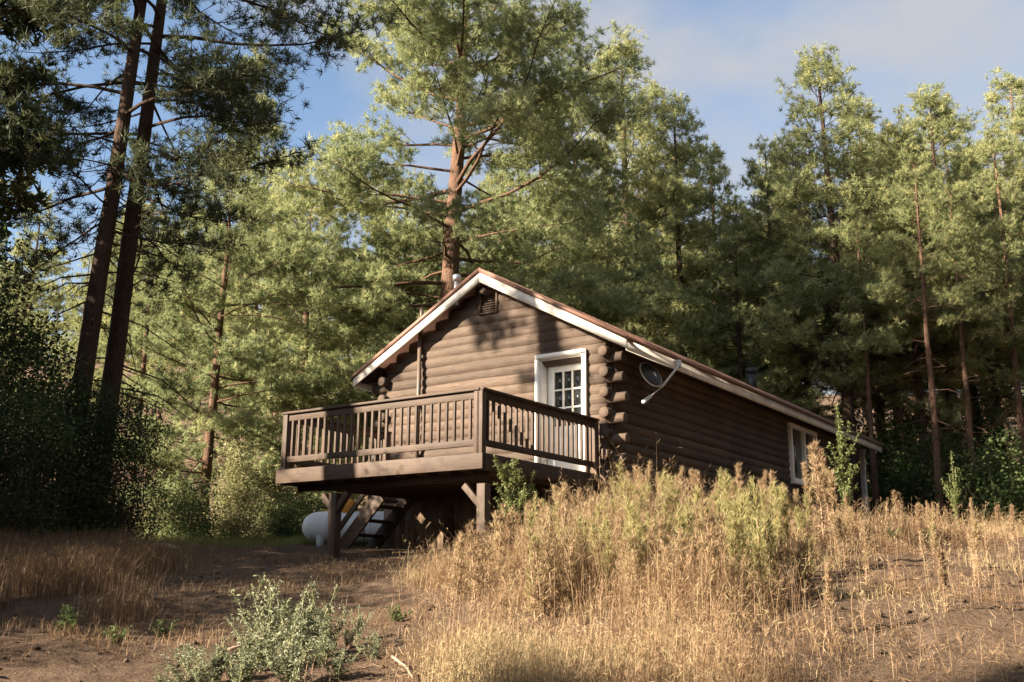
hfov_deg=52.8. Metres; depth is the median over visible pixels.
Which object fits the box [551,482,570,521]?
plumed weed
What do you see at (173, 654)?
leafy weed
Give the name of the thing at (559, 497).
plumed weed
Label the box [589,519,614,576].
yellow green brush
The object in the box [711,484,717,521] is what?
plumed weed
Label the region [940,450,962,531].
green weed
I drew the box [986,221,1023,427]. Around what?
pine tree
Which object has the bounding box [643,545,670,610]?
golden brush
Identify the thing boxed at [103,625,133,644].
leafy weed
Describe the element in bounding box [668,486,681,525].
yellow green brush
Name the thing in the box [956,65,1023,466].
pine tree
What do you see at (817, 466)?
plumed weed
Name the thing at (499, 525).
golden brush
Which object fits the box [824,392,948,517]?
leafy shrub
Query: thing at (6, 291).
oak bush
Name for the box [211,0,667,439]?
pine tree
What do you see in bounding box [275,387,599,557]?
raised deck
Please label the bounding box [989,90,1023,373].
pine tree
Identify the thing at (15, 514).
oak bush
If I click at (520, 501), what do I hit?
green weed
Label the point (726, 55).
sky
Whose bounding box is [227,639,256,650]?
fallen stick
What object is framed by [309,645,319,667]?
leafy weed
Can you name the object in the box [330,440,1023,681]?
dry grass
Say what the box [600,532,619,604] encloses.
yellow green brush
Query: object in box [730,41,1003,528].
pine tree
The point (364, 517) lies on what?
staircase
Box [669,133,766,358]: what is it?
pine tree
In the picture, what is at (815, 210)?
pine tree
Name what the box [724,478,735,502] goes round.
plumed weed
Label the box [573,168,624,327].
pine tree
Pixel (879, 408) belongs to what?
pine tree
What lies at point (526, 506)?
golden brush
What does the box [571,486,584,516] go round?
plumed weed
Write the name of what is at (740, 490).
yellow green brush
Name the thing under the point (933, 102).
pine tree
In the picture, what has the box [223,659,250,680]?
leafy weed
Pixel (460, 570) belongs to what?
golden brush
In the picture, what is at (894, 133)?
pine tree
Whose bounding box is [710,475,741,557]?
yellow green brush
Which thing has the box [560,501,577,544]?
golden brush
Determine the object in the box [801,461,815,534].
plumed weed
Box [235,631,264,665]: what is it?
leafy weed
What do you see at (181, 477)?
leafy shrub
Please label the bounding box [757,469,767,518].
plumed weed
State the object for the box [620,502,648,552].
yellow green brush
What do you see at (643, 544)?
golden brush
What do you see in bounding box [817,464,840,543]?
plumed weed
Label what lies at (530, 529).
plumed weed
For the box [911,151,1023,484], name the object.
pine tree
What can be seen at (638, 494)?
yellow green brush
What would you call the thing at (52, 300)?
pine tree
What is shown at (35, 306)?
pine tree
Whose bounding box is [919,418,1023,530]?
leafy shrub
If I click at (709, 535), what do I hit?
golden brush
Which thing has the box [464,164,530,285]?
pine tree
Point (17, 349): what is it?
oak bush
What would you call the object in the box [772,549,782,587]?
plumed weed
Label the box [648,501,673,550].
yellow green brush
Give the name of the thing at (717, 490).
yellow green brush
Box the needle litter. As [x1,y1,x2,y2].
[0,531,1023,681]
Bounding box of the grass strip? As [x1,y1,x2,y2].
[138,532,367,546]
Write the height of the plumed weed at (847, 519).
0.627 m
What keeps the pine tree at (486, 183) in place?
on the ground at (116, 669)
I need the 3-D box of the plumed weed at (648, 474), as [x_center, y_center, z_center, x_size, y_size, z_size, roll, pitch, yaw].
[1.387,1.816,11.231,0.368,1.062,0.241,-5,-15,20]
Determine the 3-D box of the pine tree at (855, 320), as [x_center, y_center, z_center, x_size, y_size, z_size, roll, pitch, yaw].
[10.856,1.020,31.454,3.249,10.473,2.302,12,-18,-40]
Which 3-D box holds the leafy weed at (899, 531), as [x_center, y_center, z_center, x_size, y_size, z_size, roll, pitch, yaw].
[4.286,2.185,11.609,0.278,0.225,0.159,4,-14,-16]
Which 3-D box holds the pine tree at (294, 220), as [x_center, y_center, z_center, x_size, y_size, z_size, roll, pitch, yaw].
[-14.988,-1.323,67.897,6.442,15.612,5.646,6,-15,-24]
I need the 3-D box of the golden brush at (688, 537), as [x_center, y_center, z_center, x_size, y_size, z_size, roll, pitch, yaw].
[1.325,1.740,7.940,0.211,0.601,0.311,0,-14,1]
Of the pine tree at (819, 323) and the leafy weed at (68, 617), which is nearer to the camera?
the leafy weed at (68, 617)
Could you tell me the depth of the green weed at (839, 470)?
12.38 m
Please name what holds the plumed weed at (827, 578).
on the ground at (116, 669)
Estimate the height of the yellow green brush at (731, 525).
0.994 m
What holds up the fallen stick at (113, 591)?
on the ground at (116, 669)
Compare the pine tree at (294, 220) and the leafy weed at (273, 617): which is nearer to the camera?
the leafy weed at (273, 617)
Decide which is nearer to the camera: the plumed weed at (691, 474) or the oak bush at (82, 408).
the plumed weed at (691, 474)
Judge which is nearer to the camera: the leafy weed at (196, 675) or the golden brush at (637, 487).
the leafy weed at (196, 675)
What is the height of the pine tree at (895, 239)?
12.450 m
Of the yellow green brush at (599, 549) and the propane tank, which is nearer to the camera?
the yellow green brush at (599, 549)
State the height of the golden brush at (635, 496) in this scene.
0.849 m
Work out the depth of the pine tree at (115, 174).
20.24 m
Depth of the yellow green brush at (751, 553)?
8.16 m
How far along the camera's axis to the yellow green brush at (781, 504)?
9.92 m
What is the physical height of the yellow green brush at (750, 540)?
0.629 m
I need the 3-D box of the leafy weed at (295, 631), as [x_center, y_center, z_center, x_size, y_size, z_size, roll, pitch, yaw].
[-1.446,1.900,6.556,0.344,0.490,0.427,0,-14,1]
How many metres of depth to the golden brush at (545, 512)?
10.33 m
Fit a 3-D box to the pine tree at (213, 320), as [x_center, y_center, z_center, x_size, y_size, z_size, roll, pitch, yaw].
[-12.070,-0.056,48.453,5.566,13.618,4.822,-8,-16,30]
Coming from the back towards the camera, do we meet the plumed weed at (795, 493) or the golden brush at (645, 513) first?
the plumed weed at (795, 493)
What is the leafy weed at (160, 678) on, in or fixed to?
on the ground at (116, 669)
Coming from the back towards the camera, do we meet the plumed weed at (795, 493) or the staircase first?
the staircase
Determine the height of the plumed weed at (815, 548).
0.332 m
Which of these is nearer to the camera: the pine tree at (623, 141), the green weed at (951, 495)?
the green weed at (951, 495)
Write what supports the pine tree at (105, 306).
on the ground at (116, 669)
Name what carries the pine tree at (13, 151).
on the ground at (116, 669)
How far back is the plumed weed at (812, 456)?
11.15 m
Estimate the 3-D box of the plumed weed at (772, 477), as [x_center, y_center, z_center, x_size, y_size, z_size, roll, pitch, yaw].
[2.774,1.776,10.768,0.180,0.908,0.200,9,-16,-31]
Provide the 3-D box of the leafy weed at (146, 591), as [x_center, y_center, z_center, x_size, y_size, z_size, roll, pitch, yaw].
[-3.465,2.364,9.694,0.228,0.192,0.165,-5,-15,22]
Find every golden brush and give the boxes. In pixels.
[441,529,476,602]
[463,518,495,602]
[488,501,514,582]
[495,555,522,620]
[514,500,537,547]
[523,527,558,621]
[536,498,562,537]
[536,516,579,614]
[542,512,580,607]
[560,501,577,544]
[570,498,599,539]
[587,492,611,518]
[611,503,624,550]
[614,534,641,609]
[620,491,640,526]
[630,541,650,575]
[634,484,649,511]
[640,511,647,531]
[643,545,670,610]
[644,511,684,586]
[675,530,696,577]
[676,478,694,511]
[689,497,734,607]
[779,517,815,597]
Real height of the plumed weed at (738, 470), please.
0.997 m
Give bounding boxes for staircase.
[340,455,413,547]
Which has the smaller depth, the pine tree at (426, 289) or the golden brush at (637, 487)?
the golden brush at (637, 487)
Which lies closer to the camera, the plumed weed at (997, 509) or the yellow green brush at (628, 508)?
the yellow green brush at (628, 508)
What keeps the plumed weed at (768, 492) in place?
on the ground at (116, 669)
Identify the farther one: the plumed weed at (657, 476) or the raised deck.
the raised deck
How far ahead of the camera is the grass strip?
21.28 m
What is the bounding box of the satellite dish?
[639,360,680,403]
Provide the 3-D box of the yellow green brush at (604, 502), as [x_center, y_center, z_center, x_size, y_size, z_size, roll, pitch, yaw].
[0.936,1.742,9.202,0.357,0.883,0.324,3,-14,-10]
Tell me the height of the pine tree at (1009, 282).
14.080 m
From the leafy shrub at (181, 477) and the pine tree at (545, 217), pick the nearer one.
the leafy shrub at (181, 477)
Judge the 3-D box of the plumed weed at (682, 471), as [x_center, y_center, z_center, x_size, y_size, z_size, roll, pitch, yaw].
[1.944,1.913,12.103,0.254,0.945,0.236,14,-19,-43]
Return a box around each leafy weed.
[54,604,82,633]
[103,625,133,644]
[136,583,151,598]
[150,618,179,637]
[152,662,184,681]
[160,642,220,681]
[167,645,198,669]
[181,633,237,681]
[221,630,260,681]
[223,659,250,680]
[224,609,289,671]
[226,572,304,665]
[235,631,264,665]
[261,640,299,673]
[263,622,316,681]
[264,601,316,661]
[276,588,333,651]
[280,576,338,660]
[306,641,365,679]
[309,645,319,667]
[311,616,340,666]
[313,601,352,645]
[342,619,357,646]
[350,603,373,638]
[352,630,391,659]
[386,604,412,620]
[768,586,783,602]
[883,525,902,539]
[921,526,940,546]
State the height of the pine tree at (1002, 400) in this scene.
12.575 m
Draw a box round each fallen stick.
[97,579,139,601]
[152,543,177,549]
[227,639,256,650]
[392,655,412,678]
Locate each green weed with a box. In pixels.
[492,455,537,544]
[825,403,860,514]
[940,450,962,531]
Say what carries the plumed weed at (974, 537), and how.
on the ground at (116, 669)
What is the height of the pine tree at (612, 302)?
13.365 m
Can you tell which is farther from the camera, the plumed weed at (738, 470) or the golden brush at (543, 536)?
the plumed weed at (738, 470)
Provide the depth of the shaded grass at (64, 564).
10.22 m
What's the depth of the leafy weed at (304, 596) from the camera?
7.35 m
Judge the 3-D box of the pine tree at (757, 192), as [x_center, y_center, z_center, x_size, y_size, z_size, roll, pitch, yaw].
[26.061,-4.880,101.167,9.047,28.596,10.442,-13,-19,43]
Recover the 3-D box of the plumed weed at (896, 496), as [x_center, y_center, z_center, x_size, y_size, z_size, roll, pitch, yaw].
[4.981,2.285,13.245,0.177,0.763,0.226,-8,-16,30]
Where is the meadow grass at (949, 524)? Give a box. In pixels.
[758,513,1022,531]
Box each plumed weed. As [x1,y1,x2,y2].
[503,511,518,563]
[521,520,536,540]
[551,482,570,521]
[553,492,563,531]
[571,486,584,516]
[625,460,653,488]
[631,464,643,485]
[655,472,661,500]
[673,467,684,494]
[688,468,703,509]
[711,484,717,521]
[721,555,747,616]
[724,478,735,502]
[735,461,744,494]
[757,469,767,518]
[763,481,772,532]
[766,470,782,543]
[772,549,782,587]
[780,483,800,552]
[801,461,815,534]
[807,445,833,547]
[809,439,831,547]
[812,535,821,565]
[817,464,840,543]
[820,555,838,634]
[827,507,854,565]
[843,493,849,523]
[851,504,855,526]
[860,519,874,586]
[883,497,889,523]
[883,521,888,548]
[890,490,903,519]
[913,502,924,554]
[925,502,939,522]
[925,507,939,568]
[934,547,953,611]
[965,519,983,586]
[969,498,974,528]
[994,504,1001,529]
[1006,504,1016,552]
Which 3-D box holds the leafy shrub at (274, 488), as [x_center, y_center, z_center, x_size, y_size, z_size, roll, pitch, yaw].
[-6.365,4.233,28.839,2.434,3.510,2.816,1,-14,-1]
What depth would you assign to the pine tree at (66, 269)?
85.64 m
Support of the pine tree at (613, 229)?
on the ground at (116, 669)
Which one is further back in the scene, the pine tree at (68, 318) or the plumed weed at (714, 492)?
the pine tree at (68, 318)
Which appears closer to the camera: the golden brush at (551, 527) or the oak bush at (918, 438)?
the golden brush at (551, 527)
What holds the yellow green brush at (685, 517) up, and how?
on the ground at (116, 669)
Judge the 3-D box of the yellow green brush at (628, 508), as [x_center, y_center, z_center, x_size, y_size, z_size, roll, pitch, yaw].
[1.045,1.654,8.082,0.352,0.959,0.387,-3,-14,14]
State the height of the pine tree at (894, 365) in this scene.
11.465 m
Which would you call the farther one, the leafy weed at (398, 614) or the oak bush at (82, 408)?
the oak bush at (82, 408)
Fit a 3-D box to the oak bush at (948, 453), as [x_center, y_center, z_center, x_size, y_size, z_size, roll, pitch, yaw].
[12.911,4.342,30.894,3.535,4.051,4.028,4,-14,-13]
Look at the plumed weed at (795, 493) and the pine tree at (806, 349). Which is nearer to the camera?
the plumed weed at (795, 493)
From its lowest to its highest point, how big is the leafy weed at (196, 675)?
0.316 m
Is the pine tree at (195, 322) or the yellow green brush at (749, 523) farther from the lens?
the pine tree at (195, 322)
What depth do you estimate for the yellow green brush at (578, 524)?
8.43 m
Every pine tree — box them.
[0,0,127,261]
[0,0,310,474]
[0,0,396,531]
[0,189,74,416]
[0,238,15,335]
[0,238,51,450]
[13,246,52,345]
[34,260,78,387]
[47,252,108,391]
[51,210,169,401]
[63,200,159,363]
[74,218,154,369]
[90,196,196,527]
[114,150,342,539]
[120,229,204,498]
[146,218,205,407]
[146,309,200,446]
[163,38,322,483]
[181,266,219,429]
[185,196,399,520]
[187,216,284,441]
[202,206,301,440]
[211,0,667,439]
[223,241,289,493]
[260,214,320,425]
[296,166,497,510]
[297,296,354,452]
[338,214,412,358]
[355,221,436,359]
[407,264,441,320]
[411,189,468,310]
[437,168,534,299]
[459,133,708,352]
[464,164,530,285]
[498,173,536,273]
[515,170,582,296]
[521,19,742,344]
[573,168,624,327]
[606,208,643,327]
[611,158,671,257]
[614,87,770,374]
[624,188,731,368]
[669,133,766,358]
[671,192,824,410]
[713,164,837,403]
[719,132,837,393]
[719,141,913,414]
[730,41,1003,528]
[746,170,835,403]
[750,157,780,224]
[760,238,830,406]
[796,93,951,508]
[805,103,1012,506]
[813,130,1007,462]
[817,198,887,469]
[823,332,867,434]
[825,213,903,520]
[835,205,971,491]
[848,80,1023,516]
[860,145,991,525]
[901,179,1021,517]
[903,101,1023,519]
[903,165,964,481]
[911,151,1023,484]
[951,119,1023,489]
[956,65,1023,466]
[965,351,1023,455]
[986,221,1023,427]
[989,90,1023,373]
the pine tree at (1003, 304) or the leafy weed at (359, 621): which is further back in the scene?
the pine tree at (1003, 304)
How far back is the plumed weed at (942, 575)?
7.13 m
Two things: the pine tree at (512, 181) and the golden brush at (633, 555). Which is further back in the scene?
the pine tree at (512, 181)
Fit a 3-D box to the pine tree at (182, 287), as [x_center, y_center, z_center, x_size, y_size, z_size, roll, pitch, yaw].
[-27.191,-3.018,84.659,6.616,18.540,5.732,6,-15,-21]
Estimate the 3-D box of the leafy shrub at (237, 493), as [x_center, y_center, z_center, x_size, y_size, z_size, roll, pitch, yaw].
[-6.697,3.781,24.850,2.357,3.402,2.037,0,-14,0]
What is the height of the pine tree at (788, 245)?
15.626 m
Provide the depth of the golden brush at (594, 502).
10.51 m
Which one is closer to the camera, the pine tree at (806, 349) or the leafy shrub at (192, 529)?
the leafy shrub at (192, 529)
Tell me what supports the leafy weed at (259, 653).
on the ground at (116, 669)
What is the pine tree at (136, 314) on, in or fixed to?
on the ground at (116, 669)
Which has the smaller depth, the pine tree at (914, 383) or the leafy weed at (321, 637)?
the leafy weed at (321, 637)
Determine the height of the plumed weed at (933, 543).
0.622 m
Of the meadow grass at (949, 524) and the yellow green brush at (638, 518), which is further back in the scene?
the meadow grass at (949, 524)
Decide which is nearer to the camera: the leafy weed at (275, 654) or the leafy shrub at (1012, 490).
the leafy weed at (275, 654)
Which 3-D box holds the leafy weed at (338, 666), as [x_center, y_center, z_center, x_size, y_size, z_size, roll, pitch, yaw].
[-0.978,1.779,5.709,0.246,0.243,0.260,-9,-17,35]
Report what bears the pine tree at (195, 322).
on the ground at (116, 669)
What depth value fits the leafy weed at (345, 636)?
7.50 m
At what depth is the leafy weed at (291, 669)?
5.62 m
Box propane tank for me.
[302,499,383,546]
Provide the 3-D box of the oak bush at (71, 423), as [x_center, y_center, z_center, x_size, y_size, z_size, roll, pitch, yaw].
[-8.370,2.432,18.965,3.161,3.883,3.747,0,-14,2]
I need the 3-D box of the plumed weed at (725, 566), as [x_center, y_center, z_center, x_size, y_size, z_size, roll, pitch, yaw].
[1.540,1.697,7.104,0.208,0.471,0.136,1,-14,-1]
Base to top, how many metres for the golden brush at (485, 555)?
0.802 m
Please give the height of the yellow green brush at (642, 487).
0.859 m
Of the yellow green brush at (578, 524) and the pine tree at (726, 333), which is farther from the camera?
the pine tree at (726, 333)
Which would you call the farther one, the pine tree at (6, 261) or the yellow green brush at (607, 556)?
the pine tree at (6, 261)
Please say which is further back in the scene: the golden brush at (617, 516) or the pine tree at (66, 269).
the pine tree at (66, 269)
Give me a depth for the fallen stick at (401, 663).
5.92 m
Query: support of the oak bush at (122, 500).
on the ground at (116, 669)
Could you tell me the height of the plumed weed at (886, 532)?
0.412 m
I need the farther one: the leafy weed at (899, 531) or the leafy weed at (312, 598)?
the leafy weed at (899, 531)
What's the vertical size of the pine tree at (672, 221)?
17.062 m
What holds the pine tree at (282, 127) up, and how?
on the ground at (116, 669)
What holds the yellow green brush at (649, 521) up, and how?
on the ground at (116, 669)
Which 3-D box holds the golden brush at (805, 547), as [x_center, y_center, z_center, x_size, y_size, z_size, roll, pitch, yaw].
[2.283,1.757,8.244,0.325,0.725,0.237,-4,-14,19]
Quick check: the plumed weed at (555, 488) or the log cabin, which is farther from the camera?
the log cabin
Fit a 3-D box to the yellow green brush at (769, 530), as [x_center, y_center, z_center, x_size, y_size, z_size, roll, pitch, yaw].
[2.005,1.628,8.120,0.279,0.980,0.373,-7,-15,28]
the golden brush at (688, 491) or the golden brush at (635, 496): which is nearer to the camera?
the golden brush at (635, 496)
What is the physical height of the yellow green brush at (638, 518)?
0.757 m
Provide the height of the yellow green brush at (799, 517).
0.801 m
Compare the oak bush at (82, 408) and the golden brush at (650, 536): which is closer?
the golden brush at (650, 536)
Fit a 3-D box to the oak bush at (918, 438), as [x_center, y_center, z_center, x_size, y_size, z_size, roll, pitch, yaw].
[14.189,4.244,35.996,4.755,5.450,5.419,8,-16,-30]
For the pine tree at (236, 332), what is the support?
on the ground at (116, 669)
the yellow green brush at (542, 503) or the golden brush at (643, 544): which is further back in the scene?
the yellow green brush at (542, 503)
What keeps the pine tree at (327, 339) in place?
on the ground at (116, 669)
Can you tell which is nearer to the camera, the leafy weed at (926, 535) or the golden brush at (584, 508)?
the golden brush at (584, 508)
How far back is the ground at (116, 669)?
7.73 m
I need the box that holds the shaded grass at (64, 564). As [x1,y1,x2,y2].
[0,519,224,625]
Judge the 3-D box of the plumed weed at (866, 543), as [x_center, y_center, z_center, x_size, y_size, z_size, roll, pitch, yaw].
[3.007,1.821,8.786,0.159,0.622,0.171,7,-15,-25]
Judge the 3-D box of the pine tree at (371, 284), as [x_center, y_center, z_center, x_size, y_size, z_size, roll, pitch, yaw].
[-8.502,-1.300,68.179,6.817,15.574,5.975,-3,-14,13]
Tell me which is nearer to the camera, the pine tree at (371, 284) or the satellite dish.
the satellite dish
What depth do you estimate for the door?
17.52 m
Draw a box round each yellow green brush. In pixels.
[522,506,549,613]
[531,493,559,532]
[555,518,568,553]
[569,513,597,586]
[579,501,610,567]
[586,516,614,594]
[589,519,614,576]
[600,488,638,546]
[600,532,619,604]
[608,460,634,504]
[618,479,651,500]
[619,475,651,512]
[620,490,664,566]
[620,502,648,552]
[621,510,646,600]
[645,510,681,571]
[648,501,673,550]
[655,467,680,511]
[655,473,682,529]
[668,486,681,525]
[670,484,709,571]
[682,499,701,533]
[701,486,719,538]
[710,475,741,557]
[714,495,725,539]
[716,467,754,535]
[718,468,733,500]
[719,480,770,605]
[735,492,753,542]
[735,534,760,595]
[742,512,778,580]
[746,486,781,599]
[748,530,765,596]
[767,479,792,559]
[793,490,817,576]
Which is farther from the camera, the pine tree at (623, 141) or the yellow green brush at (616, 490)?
the pine tree at (623, 141)
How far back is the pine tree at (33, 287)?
45.15 m
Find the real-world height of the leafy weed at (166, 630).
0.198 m
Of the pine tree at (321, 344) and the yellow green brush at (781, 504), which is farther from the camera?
the pine tree at (321, 344)
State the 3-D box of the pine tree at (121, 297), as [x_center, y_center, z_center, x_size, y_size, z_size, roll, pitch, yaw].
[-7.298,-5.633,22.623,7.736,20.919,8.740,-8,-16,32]
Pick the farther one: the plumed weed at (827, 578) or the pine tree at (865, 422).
the pine tree at (865, 422)
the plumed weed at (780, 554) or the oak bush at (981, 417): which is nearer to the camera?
the plumed weed at (780, 554)
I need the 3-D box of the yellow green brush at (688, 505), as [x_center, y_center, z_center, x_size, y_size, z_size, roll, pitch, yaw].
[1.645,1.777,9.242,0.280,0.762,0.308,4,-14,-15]
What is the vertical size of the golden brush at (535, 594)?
0.731 m
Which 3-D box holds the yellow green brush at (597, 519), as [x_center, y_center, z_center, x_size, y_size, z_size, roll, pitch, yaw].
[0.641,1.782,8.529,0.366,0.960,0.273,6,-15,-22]
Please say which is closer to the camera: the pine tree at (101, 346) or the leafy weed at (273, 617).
the leafy weed at (273, 617)
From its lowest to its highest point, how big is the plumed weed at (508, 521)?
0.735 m
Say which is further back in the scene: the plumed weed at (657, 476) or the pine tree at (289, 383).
the pine tree at (289, 383)
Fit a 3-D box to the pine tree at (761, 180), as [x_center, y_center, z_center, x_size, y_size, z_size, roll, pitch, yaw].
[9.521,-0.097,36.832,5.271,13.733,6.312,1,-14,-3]
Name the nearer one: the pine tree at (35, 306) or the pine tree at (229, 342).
the pine tree at (229, 342)
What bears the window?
in the log cabin
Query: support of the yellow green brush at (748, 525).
on the ground at (116, 669)
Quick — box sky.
[0,0,1023,394]
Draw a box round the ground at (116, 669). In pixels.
[0,359,1023,681]
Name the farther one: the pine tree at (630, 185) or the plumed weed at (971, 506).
the pine tree at (630, 185)
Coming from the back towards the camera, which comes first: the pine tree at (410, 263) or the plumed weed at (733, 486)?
the pine tree at (410, 263)
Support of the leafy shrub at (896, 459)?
on the ground at (116, 669)
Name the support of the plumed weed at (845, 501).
on the ground at (116, 669)
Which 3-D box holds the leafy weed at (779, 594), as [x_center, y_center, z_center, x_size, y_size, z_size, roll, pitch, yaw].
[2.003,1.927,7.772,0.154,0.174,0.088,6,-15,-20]
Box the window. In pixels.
[787,422,821,489]
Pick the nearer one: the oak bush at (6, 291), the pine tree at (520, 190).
the oak bush at (6, 291)
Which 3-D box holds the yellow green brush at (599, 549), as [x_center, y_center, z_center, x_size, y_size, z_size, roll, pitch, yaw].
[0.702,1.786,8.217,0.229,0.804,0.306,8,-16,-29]
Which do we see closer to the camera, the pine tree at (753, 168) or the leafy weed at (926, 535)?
the leafy weed at (926, 535)
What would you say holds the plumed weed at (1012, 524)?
on the ground at (116, 669)
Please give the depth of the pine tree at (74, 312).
53.22 m
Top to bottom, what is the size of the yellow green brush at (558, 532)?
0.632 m
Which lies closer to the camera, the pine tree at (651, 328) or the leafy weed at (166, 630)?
the leafy weed at (166, 630)
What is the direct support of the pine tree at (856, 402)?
on the ground at (116, 669)
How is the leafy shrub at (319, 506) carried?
on the ground at (116, 669)
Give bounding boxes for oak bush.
[0,208,118,509]
[0,295,161,545]
[0,359,104,548]
[2,371,142,533]
[6,361,188,546]
[37,371,195,549]
[864,403,1005,510]
[887,421,1015,528]
[911,388,1023,519]
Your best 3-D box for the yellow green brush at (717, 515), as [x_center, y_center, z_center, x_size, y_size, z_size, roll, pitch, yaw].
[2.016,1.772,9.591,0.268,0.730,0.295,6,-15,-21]
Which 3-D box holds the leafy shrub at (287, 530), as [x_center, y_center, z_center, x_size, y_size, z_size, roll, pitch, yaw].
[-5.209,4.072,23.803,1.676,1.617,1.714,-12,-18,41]
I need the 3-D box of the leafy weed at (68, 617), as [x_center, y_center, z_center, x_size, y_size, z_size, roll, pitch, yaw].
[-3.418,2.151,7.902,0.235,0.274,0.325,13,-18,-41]
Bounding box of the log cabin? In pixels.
[351,267,882,548]
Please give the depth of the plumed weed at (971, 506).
13.17 m
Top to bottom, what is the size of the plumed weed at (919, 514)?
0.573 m
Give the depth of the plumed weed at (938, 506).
12.57 m
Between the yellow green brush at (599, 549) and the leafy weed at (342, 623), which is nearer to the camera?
the leafy weed at (342, 623)
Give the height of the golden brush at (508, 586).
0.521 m
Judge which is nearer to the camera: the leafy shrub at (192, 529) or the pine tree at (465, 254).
the leafy shrub at (192, 529)
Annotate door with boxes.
[535,348,587,471]
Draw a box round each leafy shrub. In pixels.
[126,448,198,537]
[144,469,242,540]
[195,428,275,540]
[245,434,315,534]
[245,486,327,541]
[264,483,363,535]
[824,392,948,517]
[855,404,997,523]
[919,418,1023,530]
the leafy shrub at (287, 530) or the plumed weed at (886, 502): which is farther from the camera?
the leafy shrub at (287, 530)
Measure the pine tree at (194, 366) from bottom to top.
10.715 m
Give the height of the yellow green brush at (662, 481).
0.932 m
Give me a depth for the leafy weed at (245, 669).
5.59 m
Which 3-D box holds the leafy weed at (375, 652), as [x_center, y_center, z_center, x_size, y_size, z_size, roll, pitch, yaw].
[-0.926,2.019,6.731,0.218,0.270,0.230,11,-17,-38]
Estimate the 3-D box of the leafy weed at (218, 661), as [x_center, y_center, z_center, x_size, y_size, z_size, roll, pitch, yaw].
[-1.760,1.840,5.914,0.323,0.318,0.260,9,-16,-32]
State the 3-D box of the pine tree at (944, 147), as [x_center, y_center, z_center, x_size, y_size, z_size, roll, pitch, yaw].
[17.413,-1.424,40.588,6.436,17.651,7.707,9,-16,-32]
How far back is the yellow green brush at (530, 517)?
7.98 m
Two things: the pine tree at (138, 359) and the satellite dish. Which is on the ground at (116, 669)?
the pine tree at (138, 359)
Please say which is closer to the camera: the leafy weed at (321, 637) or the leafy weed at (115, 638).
the leafy weed at (321, 637)
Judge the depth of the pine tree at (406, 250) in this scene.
33.30 m
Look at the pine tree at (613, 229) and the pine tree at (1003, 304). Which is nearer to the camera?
the pine tree at (1003, 304)
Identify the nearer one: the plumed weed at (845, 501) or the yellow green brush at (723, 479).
the yellow green brush at (723, 479)
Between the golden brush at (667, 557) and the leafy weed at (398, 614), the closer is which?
the golden brush at (667, 557)
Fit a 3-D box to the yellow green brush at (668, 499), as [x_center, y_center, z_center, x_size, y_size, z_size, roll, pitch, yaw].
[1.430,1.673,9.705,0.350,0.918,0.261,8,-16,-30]
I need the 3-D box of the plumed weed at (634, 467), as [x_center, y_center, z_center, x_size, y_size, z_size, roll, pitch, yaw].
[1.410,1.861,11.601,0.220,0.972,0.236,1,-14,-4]
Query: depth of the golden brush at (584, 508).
9.38 m
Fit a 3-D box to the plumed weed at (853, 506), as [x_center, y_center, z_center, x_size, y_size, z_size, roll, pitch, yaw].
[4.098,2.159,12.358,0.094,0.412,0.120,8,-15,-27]
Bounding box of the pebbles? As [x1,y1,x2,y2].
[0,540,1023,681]

